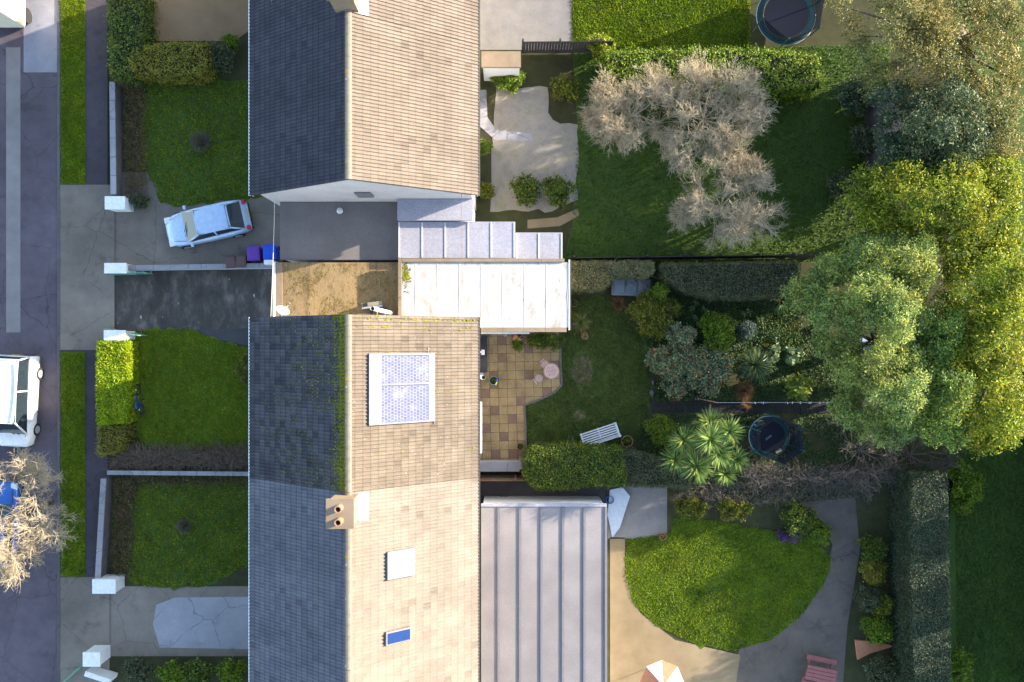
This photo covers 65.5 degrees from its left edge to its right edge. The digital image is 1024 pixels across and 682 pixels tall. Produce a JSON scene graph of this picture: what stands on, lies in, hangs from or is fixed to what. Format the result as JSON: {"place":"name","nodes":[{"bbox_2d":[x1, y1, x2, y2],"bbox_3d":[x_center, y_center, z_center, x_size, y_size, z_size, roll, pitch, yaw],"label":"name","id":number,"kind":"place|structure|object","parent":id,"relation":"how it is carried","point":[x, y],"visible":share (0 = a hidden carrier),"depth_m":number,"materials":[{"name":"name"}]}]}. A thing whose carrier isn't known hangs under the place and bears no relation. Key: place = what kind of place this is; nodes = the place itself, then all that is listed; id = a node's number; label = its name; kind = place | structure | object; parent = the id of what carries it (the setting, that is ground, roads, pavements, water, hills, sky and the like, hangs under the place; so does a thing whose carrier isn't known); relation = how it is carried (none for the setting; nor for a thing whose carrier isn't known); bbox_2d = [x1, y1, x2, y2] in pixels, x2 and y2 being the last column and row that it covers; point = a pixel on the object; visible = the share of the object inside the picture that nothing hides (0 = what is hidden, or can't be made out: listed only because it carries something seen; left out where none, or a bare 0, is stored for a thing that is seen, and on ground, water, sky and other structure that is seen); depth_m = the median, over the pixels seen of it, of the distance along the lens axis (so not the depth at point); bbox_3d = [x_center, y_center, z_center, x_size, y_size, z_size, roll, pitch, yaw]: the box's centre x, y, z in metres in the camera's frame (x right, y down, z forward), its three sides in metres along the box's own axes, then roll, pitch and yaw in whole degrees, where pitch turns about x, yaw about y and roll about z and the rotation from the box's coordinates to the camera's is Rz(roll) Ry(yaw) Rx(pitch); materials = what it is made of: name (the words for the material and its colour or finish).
{"place":"outdoors","nodes":[
{"label":"outdoors","id":0,"kind":"place"},
{"bbox_2d":[0,27,57,681],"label":"road","id":1,"kind":"structure","parent":0,"point":[28,632],"depth_m":39.99,"materials":[{"name":"grey asphalt"}]},
{"bbox_2d":[6,47,19,331],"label":"road repair","id":2,"kind":"structure","parent":1,"relation":"on","point":[12,189],"depth_m":39.99,"materials":[{"name":"asphalt"}]},
{"bbox_2d":[0,480,27,567],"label":"parked car","id":3,"kind":"object","parent":1,"relation":"on","point":[10,490],"visible":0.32,"depth_m":39.16,"materials":[{"name":"blue paint"}]},
{"bbox_2d":[0,0,31,26],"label":"box van","id":4,"kind":"object","parent":1,"relation":"on","point":[15,13],"visible":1,"depth_m":38.59,"materials":[{"name":"white paint"}]},
{"bbox_2d":[0,354,43,446],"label":"parked van","id":5,"kind":"object","parent":1,"relation":"on","point":[21,376],"visible":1,"depth_m":38.76,"materials":[{"name":"white paint"}]},
{"bbox_2d":[24,0,56,71],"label":"road patch","id":6,"kind":"object","parent":1,"relation":"on","point":[40,42],"visible":1,"depth_m":39.99,"materials":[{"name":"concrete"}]},
{"bbox_2d":[0,444,81,592],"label":"street tree","id":7,"kind":"object","parent":1,"relation":"on","point":[31,472],"visible":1,"depth_m":36.19,"materials":[{"name":"beige plant"}]},
{"bbox_2d":[60,0,107,576],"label":"pavement","id":8,"kind":"structure","parent":0,"point":[96,120],"depth_m":39.95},
{"bbox_2d":[60,351,85,576],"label":"grass verge","id":9,"kind":"object","parent":8,"relation":"on","point":[79,465],"depth_m":39.95,"materials":[{"name":"green plant"}]},
{"bbox_2d":[60,0,85,183],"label":"grass verge","id":10,"kind":"object","parent":8,"relation":"on","point":[70,106],"depth_m":39.95,"materials":[{"name":"green plant"}]},
{"bbox_2d":[60,577,108,681],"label":"crossing","id":11,"kind":"object","parent":8,"relation":"on","point":[84,618],"visible":0.67,"depth_m":39.95,"materials":[{"name":"concrete"}]},
{"bbox_2d":[60,185,114,349],"bbox_3d":[-21.301,-3.698,39.950,2.725,0.001,8.287,0,90,0],"label":"crossing","id":12,"kind":"object","parent":8,"relation":"on","point":[87,284],"visible":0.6,"depth_m":39.95,"materials":[{"name":"concrete"}]},
{"bbox_2d":[95,476,112,578],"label":"garden wall","id":13,"kind":"structure","parent":8,"relation":"on","point":[103,529],"depth_m":39.35,"materials":[{"name":"concrete"}]},
{"bbox_2d":[109,586,247,655],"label":"driveway","id":14,"kind":"structure","parent":0,"point":[131,619],"depth_m":39.99,"materials":[{"name":"concrete"}]},
{"bbox_2d":[153,597,248,648],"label":"parking slab","id":15,"kind":"structure","parent":14,"relation":"on","point":[203,622],"depth_m":39.98,"materials":[{"name":"concrete"}]},
{"bbox_2d":[127,479,247,590],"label":"front lawn","id":16,"kind":"structure","parent":0,"point":[167,543],"depth_m":39.98,"materials":[{"name":"green plant"}]},
{"bbox_2d":[134,326,247,450],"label":"front lawn","id":17,"kind":"structure","parent":0,"point":[186,376],"depth_m":39.98,"materials":[{"name":"green plant"}]},
{"bbox_2d":[115,269,272,330],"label":"driveway","id":18,"kind":"structure","parent":0,"point":[212,299],"depth_m":39.99,"materials":[{"name":"black asphalt"}]},
{"bbox_2d":[115,172,281,264],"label":"driveway","id":19,"kind":"structure","parent":0,"point":[141,237],"depth_m":39.99,"materials":[{"name":"concrete"}]},
{"bbox_2d":[128,263,272,270],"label":"garden wall","id":20,"kind":"structure","parent":19,"relation":"on","point":[190,267],"depth_m":39.15,"materials":[{"name":"concrete"}]},
{"bbox_2d":[164,199,253,248],"bbox_3d":[-15.042,-5.795,39.275,4.260,1.448,2.080,-13,90,0],"label":"parked car","id":21,"kind":"object","parent":19,"relation":"on","point":[188,229],"visible":1,"depth_m":38.95,"materials":[{"name":"paint"}]},
{"bbox_2d":[139,79,261,206],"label":"front lawn","id":22,"kind":"structure","parent":0,"point":[173,139],"depth_m":39.98,"materials":[{"name":"green plant"}]},
{"bbox_2d":[273,262,397,315],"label":"garage","id":23,"kind":"structure","parent":0,"point":[318,288],"depth_m":37.10,"materials":[{"name":"concrete"}]},
{"bbox_2d":[280,202,401,261],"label":"garage","id":24,"kind":"structure","parent":0,"point":[338,231],"depth_m":37.25,"materials":[{"name":"grey concrete"}]},
{"bbox_2d":[248,312,479,492],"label":"terraced house","id":25,"kind":"structure","parent":0,"point":[346,403],"depth_m":33.09,"materials":[{"name":"tile"}]},
{"bbox_2d":[58,0,949,681],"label":"ground","id":26,"kind":"structure","parent":0,"point":[544,70],"depth_m":40.00,"materials":[{"name":"soil"}]},
{"bbox_2d":[57,0,59,681],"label":"kerb","id":27,"kind":"structure","parent":26,"relation":"on","point":[58,323],"depth_m":39.94,"materials":[{"name":"grey concrete"}]},
{"bbox_2d":[109,82,121,195],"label":"garden wall","id":28,"kind":"structure","parent":26,"relation":"on","point":[115,141],"depth_m":39.35,"materials":[{"name":"concrete"}]},
{"bbox_2d":[94,422,138,457],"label":"privet hedge","id":29,"kind":"object","parent":26,"relation":"on","point":[114,439],"visible":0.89,"depth_m":39.15,"materials":[{"name":"green plant"}]},
{"bbox_2d":[94,338,139,425],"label":"privet hedge","id":30,"kind":"object","parent":26,"relation":"on","point":[117,371],"visible":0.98,"depth_m":38.87,"materials":[{"name":"green plant"}]},
{"bbox_2d":[107,475,137,580],"bbox_3d":[-19.417,9.300,39.692,1.824,0.628,5.672,0,90,0],"label":"flower border","id":31,"kind":"object","parent":26,"relation":"on","point":[121,526],"visible":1,"depth_m":39.76,"materials":[{"name":"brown plant"}]},
{"bbox_2d":[103,0,162,87],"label":"hedge","id":32,"kind":"object","parent":26,"relation":"on","point":[131,24],"visible":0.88,"depth_m":38.80,"materials":[{"name":"green plant"}]},
{"bbox_2d":[118,84,150,197],"bbox_3d":[-18.794,-9.903,39.706,1.845,0.602,6.218,0,90,0],"label":"flower border","id":33,"kind":"object","parent":26,"relation":"on","point":[129,143],"visible":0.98,"depth_m":39.75,"materials":[{"name":"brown plant"}]},
{"bbox_2d":[128,37,220,87],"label":"hedge","id":34,"kind":"object","parent":26,"relation":"on","point":[175,63],"visible":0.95,"depth_m":38.78,"materials":[{"name":"green plant"}]},
{"bbox_2d":[103,436,247,480],"bbox_3d":[-16.314,5.853,39.569,8.211,0.868,2.251,0,90,0],"label":"hedge","id":35,"kind":"object","parent":26,"relation":"on","point":[162,457],"visible":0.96,"depth_m":39.58,"materials":[{"name":"brown plant"}]},
{"bbox_2d":[107,469,247,475],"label":"garden wall","id":36,"kind":"structure","parent":26,"relation":"on","point":[177,472],"depth_m":39.45,"materials":[{"name":"concrete"}]},
{"bbox_2d":[134,475,247,490],"bbox_3d":[-15.002,6.941,39.724,8.156,0.560,1.206,0,90,0],"label":"flower border","id":37,"kind":"object","parent":26,"relation":"on","point":[204,481],"visible":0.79,"depth_m":39.80,"materials":[{"name":"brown plant"}]},
{"bbox_2d":[151,0,247,40],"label":"gravel drive","id":38,"kind":"structure","parent":26,"relation":"on","point":[201,20],"depth_m":39.99,"materials":[{"name":"beige gravel"}]},
{"bbox_2d":[248,12,479,210],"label":"terraced house","id":39,"kind":"structure","parent":26,"relation":"on","point":[348,107],"depth_m":33.21,"materials":[{"name":"tile"}]},
{"bbox_2d":[248,477,479,669],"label":"terraced house","id":40,"kind":"structure","parent":26,"relation":"on","point":[348,581],"depth_m":33.10,"materials":[{"name":"tile"}]},
{"bbox_2d":[248,0,479,44],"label":"terraced house","id":41,"kind":"structure","parent":26,"relation":"on","point":[452,19],"depth_m":33.64,"materials":[{"name":"tile"}]},
{"bbox_2d":[248,637,479,681],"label":"terraced house","id":42,"kind":"structure","parent":26,"relation":"on","point":[452,662],"depth_m":33.65,"materials":[{"name":"tile"}]},
{"bbox_2d":[397,199,474,221],"bbox_3d":[-3.515,-6.010,38.225,3.470,3.550,0.980,0,90,0],"label":"house extension","id":43,"kind":"object","parent":26,"relation":"on","point":[428,210],"visible":0.89,"depth_m":36.45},
{"bbox_2d":[398,222,514,258],"bbox_3d":[-2.550,-4.660,38.335,5.400,3.330,1.680,0,90,0],"label":"house extension","id":44,"kind":"object","parent":26,"relation":"on","point":[456,240],"visible":0.97,"depth_m":36.70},
{"bbox_2d":[398,259,570,333],"bbox_3d":[-1.252,-2.055,38.245,7.935,3.510,3.450,0,90,0],"label":"house extension","id":45,"kind":"object","parent":26,"relation":"on","point":[511,296],"visible":0.97,"depth_m":36.58,"materials":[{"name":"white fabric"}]},
{"bbox_2d":[481,51,520,80],"bbox_3d":[-0.515,-13.375,38.900,1.870,2.200,0.750,0,90,0],"label":"lean to","id":46,"kind":"object","parent":26,"relation":"on","point":[499,63],"visible":0.96,"depth_m":37.80,"materials":[{"name":"stone"}]},
{"bbox_2d":[516,232,562,258],"bbox_3d":[1.260,-4.435,38.510,2.180,2.980,1.230,0,90,0],"label":"garden room","id":47,"kind":"object","parent":26,"relation":"on","point":[539,245],"visible":0.91,"depth_m":37.05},
{"bbox_2d":[481,496,606,681],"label":"garden room","id":48,"kind":"object","parent":26,"relation":"on","point":[543,588],"visible":1,"depth_m":37.15,"materials":[{"name":"metal"}]},
{"bbox_2d":[480,476,607,506],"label":"yard","id":49,"kind":"structure","parent":26,"relation":"on","point":[506,488],"depth_m":39.99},
{"bbox_2d":[522,38,613,52],"bbox_3d":[2.701,-14.511,39.170,4.440,1.660,0.140,0,90,0],"label":"board fence","id":50,"kind":"object","parent":26,"relation":"on","point":[541,46],"visible":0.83,"depth_m":39.03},
{"bbox_2d":[520,435,627,491],"bbox_3d":[3.007,5.943,39.077,5.302,1.919,2.881,0,90,0],"label":"hedge","id":51,"kind":"object","parent":26,"relation":"on","point":[554,465],"visible":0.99,"depth_m":38.41,"materials":[{"name":"green plant"}]},
{"bbox_2d":[571,257,655,294],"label":"hedge","id":52,"kind":"object","parent":26,"relation":"on","point":[598,275],"visible":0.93,"depth_m":38.27,"materials":[{"name":"green plant"}]},
{"bbox_2d":[624,288,681,341],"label":"shrub","id":53,"kind":"object","parent":26,"relation":"on","point":[650,311],"visible":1,"depth_m":38.85,"materials":[{"name":"green plant"}]},
{"bbox_2d":[621,445,691,489],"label":"hedge","id":54,"kind":"object","parent":26,"relation":"on","point":[643,468],"visible":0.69,"depth_m":38.69,"materials":[{"name":"green plant"}]},
{"bbox_2d":[644,340,734,402],"bbox_3d":[8.754,1.337,39.062,4.491,1.925,3.385,0,90,0],"label":"pieris shrub","id":55,"kind":"object","parent":26,"relation":"on","point":[703,370],"visible":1,"depth_m":38.72,"materials":[{"name":"green plant"}]},
{"bbox_2d":[657,405,749,486],"bbox_3d":[8.785,4.756,37.139,4.249,5.812,3.940,0,90,0],"label":"cabbage palm","id":56,"kind":"object","parent":26,"relation":"on","point":[713,444],"visible":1,"depth_m":35.58,"materials":[{"name":"green plant"}]},
{"bbox_2d":[696,309,736,352],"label":"shrub","id":57,"kind":"object","parent":26,"relation":"on","point":[720,327],"visible":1,"depth_m":38.88,"materials":[{"name":"green plant"}]},
{"bbox_2d":[654,258,802,303],"bbox_3d":[10.512,-2.918,38.944,6.999,2.215,2.232,0,90,0],"label":"hedge","id":58,"kind":"object","parent":26,"relation":"on","point":[733,281],"visible":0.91,"depth_m":38.20,"materials":[{"name":"green plant"}]},
{"bbox_2d":[640,298,850,400],"bbox_3d":[11.822,0.347,39.875,10.887,0.281,5.347,0,90,0],"label":"ground cover","id":59,"kind":"object","parent":26,"relation":"on","point":[726,386],"visible":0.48,"depth_m":39.87,"materials":[{"name":"green plant"}]},
{"bbox_2d":[640,412,856,482],"bbox_3d":[11.829,5.365,39.910,10.880,0.215,3.576,0,90,0],"label":"ground cover","id":60,"kind":"object","parent":26,"relation":"on","point":[771,460],"visible":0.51,"depth_m":39.91,"materials":[{"name":"green plant"}]},
{"bbox_2d":[668,473,878,513],"bbox_3d":[13.071,7.684,39.642,10.793,0.722,2.250,0,90,0],"label":"flower border","id":61,"kind":"object","parent":26,"relation":"on","point":[718,495],"visible":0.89,"depth_m":39.70,"materials":[{"name":"brown plant"}]},
{"bbox_2d":[746,414,804,465],"bbox_3d":[12.732,4.716,38.750,2.201,2.501,2.382,0,90,0],"label":"trampoline","id":62,"kind":"object","parent":26,"relation":"on","point":[768,434],"visible":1,"depth_m":39.11,"materials":[{"name":"fabric"}]},
{"bbox_2d":[753,0,823,50],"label":"trampoline","id":63,"kind":"object","parent":26,"relation":"on","point":[780,22],"visible":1,"depth_m":39.24,"materials":[{"name":"metal"}]},
{"bbox_2d":[779,498,817,538],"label":"shrub","id":64,"kind":"object","parent":26,"relation":"on","point":[798,516],"visible":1,"depth_m":39.21,"materials":[{"name":"green plant"}]},
{"bbox_2d":[738,450,956,494],"bbox_3d":[16.619,6.539,39.389,11.305,1.174,2.338,0,90,0],"label":"brushwood","id":65,"kind":"object","parent":26,"relation":"on","point":[808,477],"visible":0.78,"depth_m":39.42,"materials":[{"name":"brown plant"}]},
{"bbox_2d":[779,248,939,453],"bbox_3d":[16.485,0.260,36.098,6.548,8.053,9.916,-23,90,0],"label":"evergreen tree","id":66,"kind":"object","parent":26,"relation":"on","point":[886,309],"visible":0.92,"depth_m":34.76,"materials":[{"name":"green plant"}]},
{"bbox_2d":[819,416,915,500],"bbox_3d":[17.677,5.323,39.245,4.847,4.420,5.071,0,90,0],"label":"bare shrub","id":67,"kind":"object","parent":26,"relation":"on","point":[861,451],"visible":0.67,"depth_m":39.22,"materials":[{"name":"brown plant"}]},
{"bbox_2d":[859,613,896,645],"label":"shrub","id":68,"kind":"object","parent":26,"relation":"on","point":[877,629],"visible":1,"depth_m":39.27,"materials":[{"name":"green plant"}]},
{"bbox_2d":[834,220,943,300],"bbox_3d":[16.892,-3.716,36.710,4.660,6.792,3.981,28,90,0],"label":"evergreen tree","id":69,"kind":"object","parent":26,"relation":"on","point":[886,249],"visible":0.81,"depth_m":34.64,"materials":[{"name":"green plant"}]},
{"bbox_2d":[885,464,952,681],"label":"hedge","id":70,"kind":"object","parent":26,"relation":"on","point":[918,569],"visible":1,"depth_m":37.70,"materials":[{"name":"green plant"}]},
{"bbox_2d":[824,0,1023,169],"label":"olive tree","id":71,"kind":"object","parent":26,"relation":"on","point":[921,18],"visible":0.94,"depth_m":35.06,"materials":[{"name":"green plant"}]},
{"bbox_2d":[829,144,1023,258],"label":"yellow tree","id":72,"kind":"object","parent":26,"relation":"on","point":[993,194],"visible":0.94,"depth_m":34.76,"materials":[{"name":"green plant"}]},
{"bbox_2d":[865,71,998,196],"bbox_3d":[18.915,-9.245,36.530,6.082,7.188,5.743,0,90,0],"label":"dark tree","id":73,"kind":"object","parent":26,"relation":"on","point":[941,131],"visible":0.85,"depth_m":34.85,"materials":[{"name":"green plant"}]},
{"bbox_2d":[893,290,982,456],"bbox_3d":[19.296,1.356,36.860,4.758,6.450,7.476,0,90,0],"label":"evergreen tree","id":74,"kind":"object","parent":26,"relation":"on","point":[944,424],"visible":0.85,"depth_m":34.67,"materials":[{"name":"green plant"}]},
{"bbox_2d":[948,646,975,681],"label":"shrub","id":75,"kind":"object","parent":26,"relation":"on","point":[961,667],"visible":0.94,"depth_m":38.81,"materials":[{"name":"green plant"}]},
{"bbox_2d":[930,227,1023,459],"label":"yellow tree","id":76,"kind":"object","parent":26,"relation":"on","point":[1001,365],"visible":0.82,"depth_m":34.26,"materials":[{"name":"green plant"}]},
{"bbox_2d":[480,90,532,140],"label":"path","id":77,"kind":"structure","parent":0,"point":[487,126],"depth_m":39.98,"materials":[{"name":"concrete"}]},
{"bbox_2d":[480,329,560,459],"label":"patio","id":78,"kind":"structure","parent":0,"point":[510,393],"depth_m":39.97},
{"bbox_2d":[480,0,572,49],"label":"patio","id":79,"kind":"structure","parent":0,"point":[508,24],"depth_m":39.99,"materials":[{"name":"beige concrete"}]},
{"bbox_2d":[490,86,578,212],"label":"patio","id":80,"kind":"structure","parent":0,"point":[550,149],"depth_m":39.99,"materials":[{"name":"grey concrete"}]},
{"bbox_2d":[508,172,543,208],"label":"shrub","id":81,"kind":"object","parent":80,"relation":"on","point":[527,193],"visible":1,"depth_m":39.25,"materials":[{"name":"green plant"}]},
{"bbox_2d":[540,173,576,209],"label":"shrub","id":82,"kind":"object","parent":80,"relation":"on","point":[557,190],"visible":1,"depth_m":39.25,"materials":[{"name":"green plant"}]},
{"bbox_2d":[526,295,649,447],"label":"back lawn","id":83,"kind":"structure","parent":0,"point":[598,384],"depth_m":39.99,"materials":[{"name":"green plant"}]},
{"bbox_2d":[608,484,666,538],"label":"patio","id":84,"kind":"structure","parent":0,"point":[645,514],"depth_m":39.99,"materials":[{"name":"grey concrete"}]},
{"bbox_2d":[571,0,750,48],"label":"back lawn","id":85,"kind":"structure","parent":0,"point":[663,20],"depth_m":39.99,"materials":[{"name":"green plant"}]},
{"bbox_2d":[610,537,739,681],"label":"gravel path","id":86,"kind":"structure","parent":0,"point":[639,642],"depth_m":39.99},
{"bbox_2d":[563,45,889,261],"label":"back lawn","id":87,"kind":"structure","parent":0,"point":[683,235],"depth_m":39.99,"materials":[{"name":"green plant"}]},
{"bbox_2d":[576,59,693,161],"bbox_3d":[5.772,-10.854,37.563,5.880,4.887,4.928,0,90,0],"label":"bare tree","id":88,"kind":"object","parent":87,"relation":"on","point":[615,126],"visible":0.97,"depth_m":37.04,"materials":[{"name":"beige plant"}]},
{"bbox_2d":[572,252,818,259],"bbox_3d":[9.042,-4.184,39.370,12.100,1.260,0.141,-1,90,0],"label":"board fence","id":89,"kind":"object","parent":87,"relation":"on","point":[719,256],"visible":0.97,"depth_m":39.10,"materials":[{"name":"wood"}]},
{"bbox_2d":[595,41,827,106],"bbox_3d":[9.710,-13.019,38.900,11.164,2.312,2.962,0,90,0],"label":"hedge","id":90,"kind":"object","parent":87,"relation":"on","point":[787,76],"visible":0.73,"depth_m":38.37,"materials":[{"name":"green plant"}]},
{"bbox_2d":[648,45,781,177],"bbox_3d":[9.375,-10.621,37.422,6.122,5.167,6.130,0,90,0],"label":"bare tree","id":91,"kind":"object","parent":87,"relation":"on","point":[697,72],"visible":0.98,"depth_m":36.56,"materials":[{"name":"beige plant"}]},
{"bbox_2d":[665,146,788,252],"bbox_3d":[10.123,-6.635,37.695,5.815,4.622,5.045,0,90,0],"label":"bare tree","id":92,"kind":"object","parent":87,"relation":"on","point":[690,204],"visible":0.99,"depth_m":36.72,"materials":[{"name":"grey plant"}]},
{"bbox_2d":[830,71,875,116],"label":"shrub","id":93,"kind":"object","parent":87,"relation":"on","point":[853,96],"visible":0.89,"depth_m":38.96,"materials":[{"name":"green plant"}]},
{"bbox_2d":[864,87,902,179],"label":"shed","id":94,"kind":"structure","parent":87,"relation":"on","point":[870,117],"depth_m":38.77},
{"bbox_2d":[624,515,830,650],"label":"back lawn","id":95,"kind":"structure","parent":0,"point":[712,600],"depth_m":39.98,"materials":[{"name":"green plant"}]},
{"bbox_2d":[651,401,857,412],"bbox_3d":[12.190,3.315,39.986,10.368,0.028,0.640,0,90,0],"label":"fence","id":96,"kind":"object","parent":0,"point":[698,406],"depth_m":39.98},
{"bbox_2d":[734,307,805,373],"bbox_3d":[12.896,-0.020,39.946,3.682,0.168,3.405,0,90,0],"label":"shrub","id":97,"kind":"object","parent":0,"point":[767,340],"depth_m":39.93,"materials":[{"name":"green plant"}]},
{"bbox_2d":[736,498,859,681],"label":"gravel path","id":98,"kind":"structure","parent":0,"point":[818,627],"depth_m":39.99,"materials":[{"name":"grey gravel"}]},
{"bbox_2d":[949,431,1023,681],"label":"back lawn","id":99,"kind":"structure","parent":0,"point":[983,559],"depth_m":39.99,"materials":[{"name":"green plant"}]},
{"bbox_2d":[950,0,1023,681],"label":"field","id":100,"kind":"structure","parent":0,"point":[953,620],"depth_m":40.00,"materials":[{"name":"green plant"}]},
{"bbox_2d":[946,459,985,518],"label":"shrub","id":101,"kind":"object","parent":100,"relation":"on","point":[965,481],"visible":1,"depth_m":38.62,"materials":[{"name":"green plant"}]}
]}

